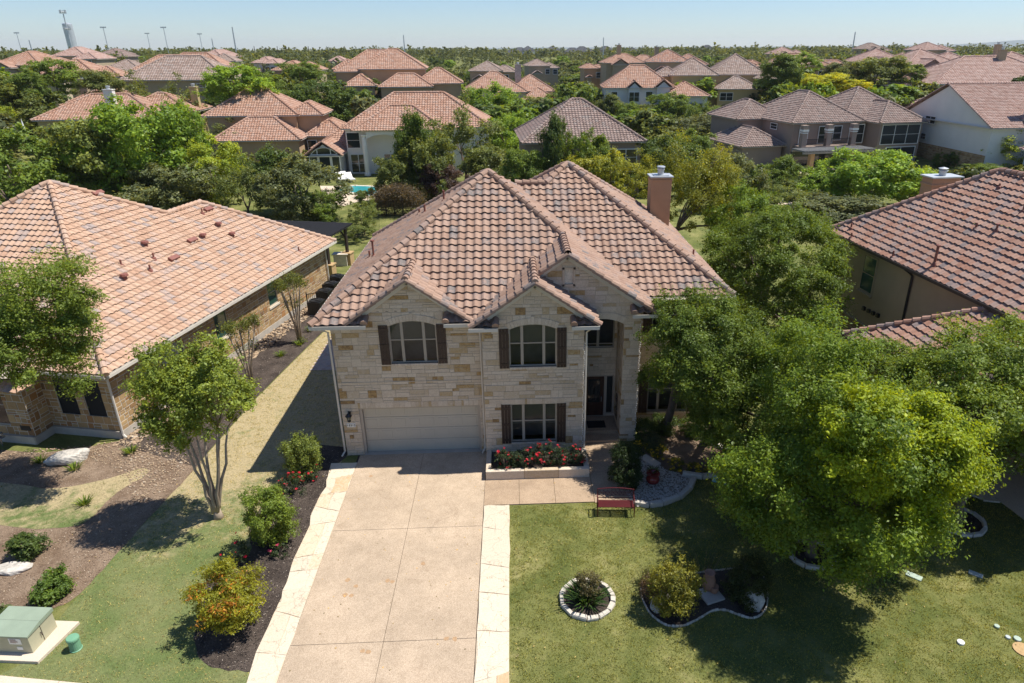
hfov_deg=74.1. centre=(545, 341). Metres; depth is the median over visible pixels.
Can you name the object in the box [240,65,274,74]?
tree
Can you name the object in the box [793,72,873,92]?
garden tree
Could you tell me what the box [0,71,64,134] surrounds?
garden tree
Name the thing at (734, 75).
ochre house
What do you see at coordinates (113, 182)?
garden tree
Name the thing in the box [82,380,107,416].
window
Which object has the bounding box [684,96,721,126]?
garden tree
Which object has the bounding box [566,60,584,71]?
tree
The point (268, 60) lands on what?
distant house
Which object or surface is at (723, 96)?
window
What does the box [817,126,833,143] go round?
window
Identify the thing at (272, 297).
window
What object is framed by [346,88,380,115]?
tree
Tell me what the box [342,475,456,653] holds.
driveway stain
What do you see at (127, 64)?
distant house
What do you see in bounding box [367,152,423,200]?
garden tree
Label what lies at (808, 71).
tree
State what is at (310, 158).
window
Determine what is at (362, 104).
tree
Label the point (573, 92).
tree
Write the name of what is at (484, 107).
tree
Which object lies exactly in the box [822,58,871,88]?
garden tree
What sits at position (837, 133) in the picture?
window
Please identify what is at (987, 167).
garden tree
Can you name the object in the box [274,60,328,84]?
garden tree
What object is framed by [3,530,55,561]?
round shrub
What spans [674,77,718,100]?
tree
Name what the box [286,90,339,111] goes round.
garden tree
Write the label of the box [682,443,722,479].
stone edging
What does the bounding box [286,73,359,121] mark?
garden tree
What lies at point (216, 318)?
window
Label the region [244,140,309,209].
garden tree
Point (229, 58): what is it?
distant house
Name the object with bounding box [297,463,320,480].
rose bush
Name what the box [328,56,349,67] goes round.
distant house
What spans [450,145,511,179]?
garden tree
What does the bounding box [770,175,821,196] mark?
garden tree
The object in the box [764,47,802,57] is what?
distant house
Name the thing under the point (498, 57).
woods
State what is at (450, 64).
tree
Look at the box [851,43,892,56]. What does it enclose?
distant house
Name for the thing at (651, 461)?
stepping slab
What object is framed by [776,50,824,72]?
garden tree
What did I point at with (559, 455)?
rose bush
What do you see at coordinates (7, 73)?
tree
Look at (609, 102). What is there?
garden tree
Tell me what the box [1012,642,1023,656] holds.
round paver
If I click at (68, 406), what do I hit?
window
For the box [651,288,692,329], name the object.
window
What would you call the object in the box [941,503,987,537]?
stone edging
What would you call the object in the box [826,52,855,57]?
tree
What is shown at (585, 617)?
stone edging
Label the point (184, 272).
stone cottage
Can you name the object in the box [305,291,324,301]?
iron fence
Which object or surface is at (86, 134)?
garden tree
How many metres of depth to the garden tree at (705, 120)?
111.87 m
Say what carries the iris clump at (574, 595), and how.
on the bed soil at (588, 611)
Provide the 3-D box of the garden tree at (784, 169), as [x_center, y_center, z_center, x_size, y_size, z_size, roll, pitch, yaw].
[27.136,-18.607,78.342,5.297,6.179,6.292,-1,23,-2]
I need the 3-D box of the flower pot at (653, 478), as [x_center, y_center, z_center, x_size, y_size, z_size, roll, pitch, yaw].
[4.143,5.285,26.265,0.540,0.440,0.540,-1,23,-2]
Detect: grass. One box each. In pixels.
[0,469,146,525]
[509,468,1023,682]
[634,564,651,581]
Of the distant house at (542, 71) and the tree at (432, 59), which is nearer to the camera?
the distant house at (542, 71)
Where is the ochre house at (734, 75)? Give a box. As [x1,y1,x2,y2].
[655,53,776,106]
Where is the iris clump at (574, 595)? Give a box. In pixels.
[558,574,615,612]
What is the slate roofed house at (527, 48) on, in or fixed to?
on the ground at (804, 617)
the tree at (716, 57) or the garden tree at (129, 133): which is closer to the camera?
the garden tree at (129, 133)
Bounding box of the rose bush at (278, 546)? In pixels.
[267,543,289,558]
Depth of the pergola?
51.60 m
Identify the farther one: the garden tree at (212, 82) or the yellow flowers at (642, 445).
the garden tree at (212, 82)
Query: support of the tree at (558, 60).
on the ground at (804, 617)
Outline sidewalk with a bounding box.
[0,675,74,682]
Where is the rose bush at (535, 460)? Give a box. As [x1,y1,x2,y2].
[529,439,554,465]
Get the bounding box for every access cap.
[957,639,964,645]
[1013,635,1021,641]
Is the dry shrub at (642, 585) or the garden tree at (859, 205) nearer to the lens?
the dry shrub at (642, 585)
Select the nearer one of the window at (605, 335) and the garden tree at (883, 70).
the window at (605, 335)
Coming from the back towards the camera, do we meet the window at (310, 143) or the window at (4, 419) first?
the window at (310, 143)
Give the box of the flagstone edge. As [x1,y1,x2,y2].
[970,488,999,502]
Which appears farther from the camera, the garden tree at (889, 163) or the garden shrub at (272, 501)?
the garden tree at (889, 163)
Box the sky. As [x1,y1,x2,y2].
[0,0,1023,50]
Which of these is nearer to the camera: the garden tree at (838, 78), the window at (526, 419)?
the window at (526, 419)
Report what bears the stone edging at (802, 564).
on the bed soil at (801, 556)
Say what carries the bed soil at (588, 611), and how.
on the ground at (804, 617)
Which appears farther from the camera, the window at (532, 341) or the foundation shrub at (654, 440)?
the foundation shrub at (654, 440)
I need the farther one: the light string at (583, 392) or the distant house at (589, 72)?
the distant house at (589, 72)
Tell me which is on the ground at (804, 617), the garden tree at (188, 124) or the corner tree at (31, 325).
the garden tree at (188, 124)
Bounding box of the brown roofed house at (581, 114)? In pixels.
[513,97,647,193]
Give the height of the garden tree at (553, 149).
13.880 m
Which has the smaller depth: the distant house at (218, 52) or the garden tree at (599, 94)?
the garden tree at (599, 94)
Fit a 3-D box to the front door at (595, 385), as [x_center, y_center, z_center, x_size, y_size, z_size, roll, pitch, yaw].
[2.137,2.422,30.224,0.860,2.000,0.104,-1,23,-2]
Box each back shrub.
[352,190,366,198]
[356,188,376,206]
[678,180,699,196]
[757,177,776,193]
[932,152,950,167]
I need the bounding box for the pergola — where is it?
[274,220,354,275]
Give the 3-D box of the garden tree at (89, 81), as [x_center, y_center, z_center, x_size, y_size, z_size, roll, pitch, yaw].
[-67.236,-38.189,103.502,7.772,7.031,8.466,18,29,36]
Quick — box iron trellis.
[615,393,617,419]
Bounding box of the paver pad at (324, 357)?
[310,337,335,370]
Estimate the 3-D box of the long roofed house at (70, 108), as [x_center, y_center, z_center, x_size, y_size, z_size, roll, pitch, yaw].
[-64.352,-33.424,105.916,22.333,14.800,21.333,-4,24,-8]
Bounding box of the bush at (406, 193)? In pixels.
[365,180,435,216]
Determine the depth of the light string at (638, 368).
27.66 m
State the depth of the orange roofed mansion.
137.44 m
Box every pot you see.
[646,469,659,484]
[710,583,718,593]
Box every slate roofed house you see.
[522,46,534,54]
[564,48,575,53]
[574,46,587,54]
[599,46,611,52]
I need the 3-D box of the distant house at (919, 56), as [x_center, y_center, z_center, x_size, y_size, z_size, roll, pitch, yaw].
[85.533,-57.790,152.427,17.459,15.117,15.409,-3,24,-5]
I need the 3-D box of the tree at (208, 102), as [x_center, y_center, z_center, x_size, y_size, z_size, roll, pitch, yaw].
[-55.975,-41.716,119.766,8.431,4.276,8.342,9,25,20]
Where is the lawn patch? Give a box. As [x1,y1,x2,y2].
[0,468,147,528]
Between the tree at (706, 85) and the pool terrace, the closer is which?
the pool terrace
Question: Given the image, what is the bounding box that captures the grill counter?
[332,252,347,265]
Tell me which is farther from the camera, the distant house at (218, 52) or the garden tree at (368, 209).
the distant house at (218, 52)
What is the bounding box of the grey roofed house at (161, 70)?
[119,55,242,109]
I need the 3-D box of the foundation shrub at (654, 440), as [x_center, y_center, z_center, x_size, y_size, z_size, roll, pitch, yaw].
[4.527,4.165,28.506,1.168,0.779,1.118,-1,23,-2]
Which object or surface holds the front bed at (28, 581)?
on the ground at (804, 617)
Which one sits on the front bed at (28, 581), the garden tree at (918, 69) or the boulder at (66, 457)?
the boulder at (66, 457)
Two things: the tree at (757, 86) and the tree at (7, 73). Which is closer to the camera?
the tree at (7, 73)
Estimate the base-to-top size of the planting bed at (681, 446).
0.001 m
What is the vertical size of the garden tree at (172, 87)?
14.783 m
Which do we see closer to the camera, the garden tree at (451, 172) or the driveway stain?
the driveway stain
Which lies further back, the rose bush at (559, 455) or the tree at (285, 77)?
the tree at (285, 77)
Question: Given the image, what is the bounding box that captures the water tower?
[62,23,77,48]
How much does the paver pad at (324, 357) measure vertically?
0.033 m
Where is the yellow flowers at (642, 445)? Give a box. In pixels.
[633,440,652,454]
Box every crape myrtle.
[218,312,262,384]
[269,269,309,344]
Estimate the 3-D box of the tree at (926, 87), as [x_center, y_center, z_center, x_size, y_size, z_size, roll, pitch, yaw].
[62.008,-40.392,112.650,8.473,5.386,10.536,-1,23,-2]
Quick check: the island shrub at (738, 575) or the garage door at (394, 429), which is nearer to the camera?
the island shrub at (738, 575)
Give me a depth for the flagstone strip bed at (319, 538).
23.21 m
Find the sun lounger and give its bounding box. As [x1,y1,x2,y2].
[345,172,355,182]
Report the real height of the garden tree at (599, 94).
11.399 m
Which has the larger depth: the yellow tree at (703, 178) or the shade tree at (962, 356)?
the yellow tree at (703, 178)
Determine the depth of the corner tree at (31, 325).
23.50 m
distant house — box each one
[0,51,69,89]
[40,58,128,106]
[53,46,116,65]
[102,48,139,61]
[109,59,140,72]
[209,49,241,58]
[209,52,242,65]
[251,56,288,74]
[271,60,328,96]
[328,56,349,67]
[468,61,514,82]
[523,59,559,87]
[578,63,600,88]
[599,43,659,92]
[644,49,708,70]
[715,59,760,67]
[761,53,847,84]
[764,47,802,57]
[844,48,903,79]
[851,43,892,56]
[876,48,959,77]
[903,42,956,54]
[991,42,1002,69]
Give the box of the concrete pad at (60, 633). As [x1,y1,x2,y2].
[0,621,79,663]
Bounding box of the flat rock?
[0,561,32,575]
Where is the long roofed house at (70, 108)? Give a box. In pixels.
[30,77,212,152]
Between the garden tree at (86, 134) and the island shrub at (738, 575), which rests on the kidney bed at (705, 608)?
the island shrub at (738, 575)
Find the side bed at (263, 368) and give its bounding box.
[116,306,321,466]
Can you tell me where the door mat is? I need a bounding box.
[586,420,605,427]
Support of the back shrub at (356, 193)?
on the pool terrace
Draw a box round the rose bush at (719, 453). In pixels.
[713,448,730,466]
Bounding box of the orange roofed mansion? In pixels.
[331,48,463,100]
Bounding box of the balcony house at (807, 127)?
[707,86,929,176]
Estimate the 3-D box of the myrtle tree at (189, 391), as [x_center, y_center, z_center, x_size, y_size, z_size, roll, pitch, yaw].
[-11.751,3.025,23.288,4.476,7.226,3.446,-1,23,-2]
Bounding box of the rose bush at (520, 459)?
[509,447,534,468]
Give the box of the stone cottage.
[0,180,336,444]
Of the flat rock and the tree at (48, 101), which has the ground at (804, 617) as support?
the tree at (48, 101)
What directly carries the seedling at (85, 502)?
on the lawn patch
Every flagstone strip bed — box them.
[270,466,355,682]
[474,526,500,682]
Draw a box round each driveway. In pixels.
[277,451,486,682]
[979,448,1023,519]
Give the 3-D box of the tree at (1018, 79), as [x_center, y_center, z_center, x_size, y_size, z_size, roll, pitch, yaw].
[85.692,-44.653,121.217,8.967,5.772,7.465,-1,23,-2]
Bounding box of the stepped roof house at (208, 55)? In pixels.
[131,52,235,70]
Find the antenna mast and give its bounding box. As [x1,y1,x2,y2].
[59,10,71,47]
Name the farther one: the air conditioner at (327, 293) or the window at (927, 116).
the window at (927, 116)
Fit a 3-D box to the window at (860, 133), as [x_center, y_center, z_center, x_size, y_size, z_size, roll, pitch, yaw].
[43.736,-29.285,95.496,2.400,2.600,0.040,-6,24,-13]
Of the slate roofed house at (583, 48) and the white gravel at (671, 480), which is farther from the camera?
the slate roofed house at (583, 48)
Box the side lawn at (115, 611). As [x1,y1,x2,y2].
[0,330,349,682]
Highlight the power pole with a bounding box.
[232,27,236,51]
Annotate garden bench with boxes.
[596,487,634,516]
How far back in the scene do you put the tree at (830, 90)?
109.46 m
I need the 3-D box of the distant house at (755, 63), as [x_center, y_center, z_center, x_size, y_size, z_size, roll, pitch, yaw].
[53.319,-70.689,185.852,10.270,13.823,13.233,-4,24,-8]
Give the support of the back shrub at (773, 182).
on the ground at (804, 617)
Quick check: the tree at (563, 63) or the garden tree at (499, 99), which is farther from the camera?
the tree at (563, 63)
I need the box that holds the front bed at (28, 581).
[0,441,201,607]
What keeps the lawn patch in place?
on the front bed at (28, 581)
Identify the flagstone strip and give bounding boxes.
[247,462,356,682]
[474,505,509,682]
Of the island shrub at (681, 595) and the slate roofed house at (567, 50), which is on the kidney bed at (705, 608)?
the island shrub at (681, 595)
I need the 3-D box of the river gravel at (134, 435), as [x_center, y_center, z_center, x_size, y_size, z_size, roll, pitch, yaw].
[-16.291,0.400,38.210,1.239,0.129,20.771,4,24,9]
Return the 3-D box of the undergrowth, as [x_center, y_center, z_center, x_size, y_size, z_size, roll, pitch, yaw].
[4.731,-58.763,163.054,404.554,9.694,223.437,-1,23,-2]
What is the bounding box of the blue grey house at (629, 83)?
[599,64,710,117]
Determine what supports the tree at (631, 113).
on the ground at (804, 617)
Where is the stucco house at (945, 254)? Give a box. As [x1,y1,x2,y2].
[826,167,1023,464]
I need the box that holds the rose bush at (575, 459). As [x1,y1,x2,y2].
[560,444,587,463]
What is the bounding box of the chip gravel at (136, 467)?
[0,440,189,504]
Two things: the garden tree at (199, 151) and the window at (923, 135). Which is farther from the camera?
the window at (923, 135)
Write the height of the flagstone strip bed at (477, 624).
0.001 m
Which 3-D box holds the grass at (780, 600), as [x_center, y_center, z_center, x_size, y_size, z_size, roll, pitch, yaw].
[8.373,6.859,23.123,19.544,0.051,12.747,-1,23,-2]
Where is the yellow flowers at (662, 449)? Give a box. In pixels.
[650,445,667,459]
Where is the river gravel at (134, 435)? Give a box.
[113,307,310,445]
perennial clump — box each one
[0,603,11,613]
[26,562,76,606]
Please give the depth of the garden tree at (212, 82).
99.56 m
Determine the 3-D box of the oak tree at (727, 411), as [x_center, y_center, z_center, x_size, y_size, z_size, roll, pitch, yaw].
[7.671,2.523,24.881,6.321,6.908,6.983,-1,23,-2]
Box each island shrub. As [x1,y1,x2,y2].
[639,554,706,620]
[719,550,777,615]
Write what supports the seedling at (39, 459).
on the front bed at (28, 581)
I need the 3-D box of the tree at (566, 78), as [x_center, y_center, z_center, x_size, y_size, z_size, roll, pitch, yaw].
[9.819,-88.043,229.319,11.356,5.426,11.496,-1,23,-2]
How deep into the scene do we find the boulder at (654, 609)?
20.27 m
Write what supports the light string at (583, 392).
attached to the stone house at (476, 284)
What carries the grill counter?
on the ground at (804, 617)
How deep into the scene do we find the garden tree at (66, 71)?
110.11 m
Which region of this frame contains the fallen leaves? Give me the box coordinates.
[36,465,1019,682]
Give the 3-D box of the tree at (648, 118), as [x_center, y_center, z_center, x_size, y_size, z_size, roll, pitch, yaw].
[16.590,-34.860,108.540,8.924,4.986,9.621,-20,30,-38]
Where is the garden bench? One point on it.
(618, 503)
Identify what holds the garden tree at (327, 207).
on the ground at (804, 617)
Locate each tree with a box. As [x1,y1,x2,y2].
[0,67,17,98]
[0,68,44,108]
[0,68,46,109]
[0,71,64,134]
[0,103,23,118]
[0,113,26,151]
[0,120,70,218]
[0,242,113,403]
[6,113,148,210]
[19,55,80,102]
[20,84,71,116]
[20,157,118,191]
[51,89,215,208]
[69,67,126,100]
[90,174,165,202]
[112,159,217,210]
[115,67,174,101]
[118,326,264,520]
[140,94,214,185]
[162,72,207,127]
[178,134,246,203]
[191,62,282,104]
[202,97,228,106]
[209,155,274,216]
[211,117,250,144]
[232,80,282,107]
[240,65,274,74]
[240,72,294,96]
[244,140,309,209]
[249,151,358,221]
[264,72,303,95]
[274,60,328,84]
[280,54,302,60]
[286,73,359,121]
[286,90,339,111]
[299,187,347,221]
[323,100,349,120]
[336,215,375,241]
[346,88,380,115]
[346,191,382,234]
[347,95,379,121]
[355,75,381,99]
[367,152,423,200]
[378,129,455,202]
[390,104,436,193]
[418,163,469,201]
[425,90,504,178]
[428,56,446,67]
[435,64,452,73]
[438,60,455,68]
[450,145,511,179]
[460,70,469,84]
[460,79,529,112]
[471,103,513,128]
[480,103,520,125]
[488,113,528,158]
[491,117,509,141]
[499,145,555,181]
[506,107,540,130]
[509,96,567,126]
[523,94,549,105]
[533,97,566,114]
[534,105,572,171]
[536,152,611,193]
[543,82,603,101]
[552,55,570,68]
[552,82,597,105]
[555,61,570,71]
[558,75,579,84]
[563,124,613,183]
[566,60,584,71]
[568,65,579,75]
[575,81,593,87]
[577,146,630,193]
[593,91,623,116]
[611,145,662,198]
[614,101,639,122]
[617,107,667,126]
[620,106,677,140]
[629,132,695,191]
[632,273,782,433]
[637,103,663,113]
[645,89,691,118]
[649,124,744,238]
[661,126,720,172]
[665,115,686,129]
[669,318,837,489]
[670,107,718,134]
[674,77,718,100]
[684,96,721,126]
[694,200,861,350]
[701,55,714,62]
[701,178,793,298]
[701,288,1016,608]
[703,147,772,209]
[712,56,724,59]
[740,161,773,210]
[747,191,891,224]
[752,78,772,97]
[753,51,808,88]
[756,154,808,191]
[761,82,802,103]
[764,180,825,218]
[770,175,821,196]
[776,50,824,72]
[784,333,923,386]
[793,67,817,89]
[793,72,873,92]
[795,154,871,198]
[801,80,838,96]
[808,145,935,202]
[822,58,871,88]
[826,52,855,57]
[827,53,913,90]
[831,55,845,60]
[864,83,923,105]
[865,93,901,113]
[871,307,1023,523]
[885,160,938,201]
[888,60,929,83]
[904,81,940,106]
[949,151,960,165]
[955,163,1003,179]
[980,130,1023,167]
[1011,75,1023,81]
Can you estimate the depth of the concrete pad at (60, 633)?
19.05 m
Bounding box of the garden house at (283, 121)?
[201,87,346,161]
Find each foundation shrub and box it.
[633,417,658,442]
[641,430,666,452]
[652,411,682,437]
[677,414,703,439]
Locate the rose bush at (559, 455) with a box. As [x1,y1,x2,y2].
[547,444,573,465]
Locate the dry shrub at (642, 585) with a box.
[638,573,662,600]
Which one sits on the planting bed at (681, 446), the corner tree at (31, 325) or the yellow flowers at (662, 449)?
the yellow flowers at (662, 449)
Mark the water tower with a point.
(72, 37)
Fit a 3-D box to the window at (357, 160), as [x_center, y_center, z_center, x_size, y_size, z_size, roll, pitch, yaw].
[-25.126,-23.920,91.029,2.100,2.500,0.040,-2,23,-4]
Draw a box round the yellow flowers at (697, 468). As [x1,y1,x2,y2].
[685,461,701,472]
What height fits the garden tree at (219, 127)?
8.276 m
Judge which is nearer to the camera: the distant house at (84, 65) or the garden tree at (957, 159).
the garden tree at (957, 159)
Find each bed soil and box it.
[564,585,609,615]
[793,542,829,564]
[946,507,982,532]
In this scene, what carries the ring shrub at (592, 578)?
on the bed soil at (588, 611)
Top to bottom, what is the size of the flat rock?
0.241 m
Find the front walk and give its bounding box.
[484,442,630,505]
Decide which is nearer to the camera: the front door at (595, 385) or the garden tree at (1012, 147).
the front door at (595, 385)
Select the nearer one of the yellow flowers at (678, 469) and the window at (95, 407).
the yellow flowers at (678, 469)
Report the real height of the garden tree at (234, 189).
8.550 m
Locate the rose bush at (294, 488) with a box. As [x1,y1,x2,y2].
[274,471,306,497]
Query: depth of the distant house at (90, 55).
185.56 m
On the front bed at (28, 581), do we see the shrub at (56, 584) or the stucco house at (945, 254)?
the shrub at (56, 584)
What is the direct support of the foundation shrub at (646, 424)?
on the planting bed at (681, 446)
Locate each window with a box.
[0,396,10,424]
[52,377,80,413]
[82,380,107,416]
[213,310,232,339]
[266,280,279,309]
[307,140,316,150]
[309,157,319,172]
[310,147,337,155]
[318,157,331,173]
[331,157,340,172]
[346,132,360,148]
[350,154,364,172]
[383,153,392,160]
[385,313,437,365]
[506,316,558,369]
[511,403,555,444]
[584,319,614,346]
[609,148,637,165]
[609,171,635,188]
[629,92,639,101]
[645,91,652,100]
[646,373,685,413]
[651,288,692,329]
[719,93,732,100]
[770,122,777,129]
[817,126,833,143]
[832,125,842,139]
[847,124,864,142]
[856,253,878,298]
[879,124,920,144]
[886,146,915,160]
[920,132,926,139]
[925,115,935,124]
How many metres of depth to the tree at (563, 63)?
329.91 m
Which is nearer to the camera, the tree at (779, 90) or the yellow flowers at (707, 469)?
the yellow flowers at (707, 469)
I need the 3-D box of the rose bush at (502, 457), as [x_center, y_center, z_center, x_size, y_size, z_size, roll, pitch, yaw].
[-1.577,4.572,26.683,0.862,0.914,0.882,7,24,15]
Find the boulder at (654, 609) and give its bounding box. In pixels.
[650,592,670,612]
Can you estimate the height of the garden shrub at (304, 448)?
2.141 m
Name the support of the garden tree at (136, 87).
on the ground at (804, 617)
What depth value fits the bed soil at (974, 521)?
23.97 m
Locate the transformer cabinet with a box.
[0,606,56,652]
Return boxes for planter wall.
[486,448,589,479]
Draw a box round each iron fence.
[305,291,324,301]
[333,218,379,237]
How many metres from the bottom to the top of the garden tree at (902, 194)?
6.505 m
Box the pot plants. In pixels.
[645,466,660,472]
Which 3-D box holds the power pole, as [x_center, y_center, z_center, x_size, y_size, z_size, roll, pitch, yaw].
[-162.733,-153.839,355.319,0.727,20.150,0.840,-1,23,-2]
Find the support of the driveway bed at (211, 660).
on the side lawn at (115, 611)
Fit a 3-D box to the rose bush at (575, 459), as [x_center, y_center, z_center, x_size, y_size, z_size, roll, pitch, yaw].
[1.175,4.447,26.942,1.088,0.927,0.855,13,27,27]
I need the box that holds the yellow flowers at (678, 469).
[667,457,684,471]
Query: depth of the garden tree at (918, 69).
128.94 m
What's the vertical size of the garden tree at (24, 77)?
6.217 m
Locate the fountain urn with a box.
[702,569,715,591]
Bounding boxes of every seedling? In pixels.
[31,453,49,463]
[63,460,83,470]
[73,494,94,505]
[119,444,138,453]
[274,350,284,356]
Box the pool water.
[350,186,374,192]
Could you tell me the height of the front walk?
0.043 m
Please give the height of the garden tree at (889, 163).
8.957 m
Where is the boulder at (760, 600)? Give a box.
[744,587,764,611]
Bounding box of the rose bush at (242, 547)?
[214,531,251,562]
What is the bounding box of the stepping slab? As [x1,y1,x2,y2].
[641,454,660,467]
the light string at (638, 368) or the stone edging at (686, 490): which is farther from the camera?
the light string at (638, 368)
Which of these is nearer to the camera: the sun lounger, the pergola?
the pergola
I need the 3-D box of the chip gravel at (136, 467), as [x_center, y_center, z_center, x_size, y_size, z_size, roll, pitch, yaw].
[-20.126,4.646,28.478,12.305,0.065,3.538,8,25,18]
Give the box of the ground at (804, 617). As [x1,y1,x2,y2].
[0,47,1023,682]
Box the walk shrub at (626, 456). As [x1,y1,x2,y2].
[607,439,645,490]
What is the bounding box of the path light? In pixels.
[0,431,5,445]
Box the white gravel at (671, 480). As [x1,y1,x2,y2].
[624,452,690,506]
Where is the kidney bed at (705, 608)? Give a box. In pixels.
[642,569,766,625]
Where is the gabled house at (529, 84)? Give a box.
[462,62,555,113]
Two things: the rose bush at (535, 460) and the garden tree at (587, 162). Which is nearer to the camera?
the rose bush at (535, 460)
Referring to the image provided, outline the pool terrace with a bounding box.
[320,186,400,205]
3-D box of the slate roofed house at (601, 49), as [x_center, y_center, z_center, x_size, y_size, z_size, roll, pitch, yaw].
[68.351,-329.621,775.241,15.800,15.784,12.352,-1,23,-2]
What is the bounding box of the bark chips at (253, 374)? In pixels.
[121,319,317,464]
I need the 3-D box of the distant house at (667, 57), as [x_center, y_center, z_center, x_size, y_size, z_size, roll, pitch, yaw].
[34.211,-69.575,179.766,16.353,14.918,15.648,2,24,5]
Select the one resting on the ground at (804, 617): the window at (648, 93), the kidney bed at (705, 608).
the kidney bed at (705, 608)
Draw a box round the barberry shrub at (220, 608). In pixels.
[178,552,275,636]
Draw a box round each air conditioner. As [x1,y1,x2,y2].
[307,298,325,316]
[315,287,332,299]
[322,280,338,289]
[329,273,344,281]
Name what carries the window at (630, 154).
in the brown roofed house at (581, 114)
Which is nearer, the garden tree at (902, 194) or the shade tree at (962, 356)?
the shade tree at (962, 356)
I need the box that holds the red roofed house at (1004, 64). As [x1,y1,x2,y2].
[870,47,1023,98]
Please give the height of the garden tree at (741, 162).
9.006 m
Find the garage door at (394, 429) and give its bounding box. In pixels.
[363,406,479,450]
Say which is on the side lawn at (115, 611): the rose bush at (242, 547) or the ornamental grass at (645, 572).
the rose bush at (242, 547)
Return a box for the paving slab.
[699,588,724,604]
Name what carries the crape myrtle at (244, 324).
on the side bed at (263, 368)
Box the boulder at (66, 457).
[43,448,89,465]
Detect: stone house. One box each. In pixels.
[307,161,736,456]
[901,81,1023,169]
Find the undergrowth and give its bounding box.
[1,78,1023,184]
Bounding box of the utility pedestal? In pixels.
[65,633,82,652]
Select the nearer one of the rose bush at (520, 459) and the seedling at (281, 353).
the rose bush at (520, 459)
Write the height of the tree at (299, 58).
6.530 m
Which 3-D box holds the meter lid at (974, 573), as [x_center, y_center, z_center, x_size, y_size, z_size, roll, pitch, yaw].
[13.775,7.454,21.723,0.400,0.040,0.200,17,29,34]
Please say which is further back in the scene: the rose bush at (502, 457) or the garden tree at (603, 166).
the garden tree at (603, 166)
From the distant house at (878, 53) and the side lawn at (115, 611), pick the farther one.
the distant house at (878, 53)
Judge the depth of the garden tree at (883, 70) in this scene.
127.71 m
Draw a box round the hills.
[358,40,1023,49]
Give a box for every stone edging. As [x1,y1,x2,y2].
[559,577,615,621]
[630,476,695,507]
[640,567,768,627]
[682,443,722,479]
[789,539,835,570]
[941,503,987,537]
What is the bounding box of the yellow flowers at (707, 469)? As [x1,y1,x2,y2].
[701,460,715,472]
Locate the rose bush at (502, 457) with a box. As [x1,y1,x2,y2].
[494,447,517,468]
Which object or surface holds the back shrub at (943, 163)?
on the ground at (804, 617)
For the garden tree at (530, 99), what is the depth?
148.27 m
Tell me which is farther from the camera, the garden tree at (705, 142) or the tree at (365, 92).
the tree at (365, 92)
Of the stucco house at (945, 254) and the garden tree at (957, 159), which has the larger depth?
the garden tree at (957, 159)
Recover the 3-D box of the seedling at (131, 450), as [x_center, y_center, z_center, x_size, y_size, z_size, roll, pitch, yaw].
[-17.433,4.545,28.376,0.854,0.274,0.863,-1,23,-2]
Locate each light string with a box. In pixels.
[581,341,584,447]
[634,320,641,433]
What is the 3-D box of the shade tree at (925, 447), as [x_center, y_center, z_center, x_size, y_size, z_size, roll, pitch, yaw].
[8.646,3.484,20.480,8.125,8.602,9.379,-1,23,-2]
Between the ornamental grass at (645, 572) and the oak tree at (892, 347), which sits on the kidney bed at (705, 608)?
the ornamental grass at (645, 572)
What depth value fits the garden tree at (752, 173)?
69.79 m
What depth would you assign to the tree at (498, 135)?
103.19 m
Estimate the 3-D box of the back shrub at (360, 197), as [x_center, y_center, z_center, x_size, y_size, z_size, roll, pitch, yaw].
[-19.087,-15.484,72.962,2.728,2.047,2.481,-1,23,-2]
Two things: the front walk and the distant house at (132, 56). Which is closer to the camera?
the front walk
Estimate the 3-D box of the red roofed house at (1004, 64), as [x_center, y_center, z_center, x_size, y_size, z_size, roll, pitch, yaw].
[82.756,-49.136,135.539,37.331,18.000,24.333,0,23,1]
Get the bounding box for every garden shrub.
[236,481,301,548]
[277,429,324,484]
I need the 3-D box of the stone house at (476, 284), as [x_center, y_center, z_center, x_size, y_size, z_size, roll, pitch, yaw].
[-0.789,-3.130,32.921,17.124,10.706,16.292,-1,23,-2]
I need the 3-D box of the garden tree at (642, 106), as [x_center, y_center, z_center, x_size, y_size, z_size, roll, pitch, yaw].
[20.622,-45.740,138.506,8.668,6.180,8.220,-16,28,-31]
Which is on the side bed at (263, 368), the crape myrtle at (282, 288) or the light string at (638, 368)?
the crape myrtle at (282, 288)
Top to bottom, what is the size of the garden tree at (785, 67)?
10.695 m
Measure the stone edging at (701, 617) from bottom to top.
0.100 m
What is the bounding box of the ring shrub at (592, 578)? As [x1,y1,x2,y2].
[572,568,606,603]
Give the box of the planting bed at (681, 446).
[642,420,721,473]
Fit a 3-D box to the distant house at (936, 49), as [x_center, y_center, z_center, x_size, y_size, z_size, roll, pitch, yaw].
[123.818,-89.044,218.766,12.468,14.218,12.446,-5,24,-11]
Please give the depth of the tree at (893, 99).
102.71 m
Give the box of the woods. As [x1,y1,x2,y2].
[0,42,1023,92]
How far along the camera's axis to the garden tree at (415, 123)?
72.41 m
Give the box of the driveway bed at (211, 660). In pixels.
[194,445,347,671]
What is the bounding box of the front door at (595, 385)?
[586,376,603,414]
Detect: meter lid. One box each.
[905,570,922,580]
[968,569,982,578]

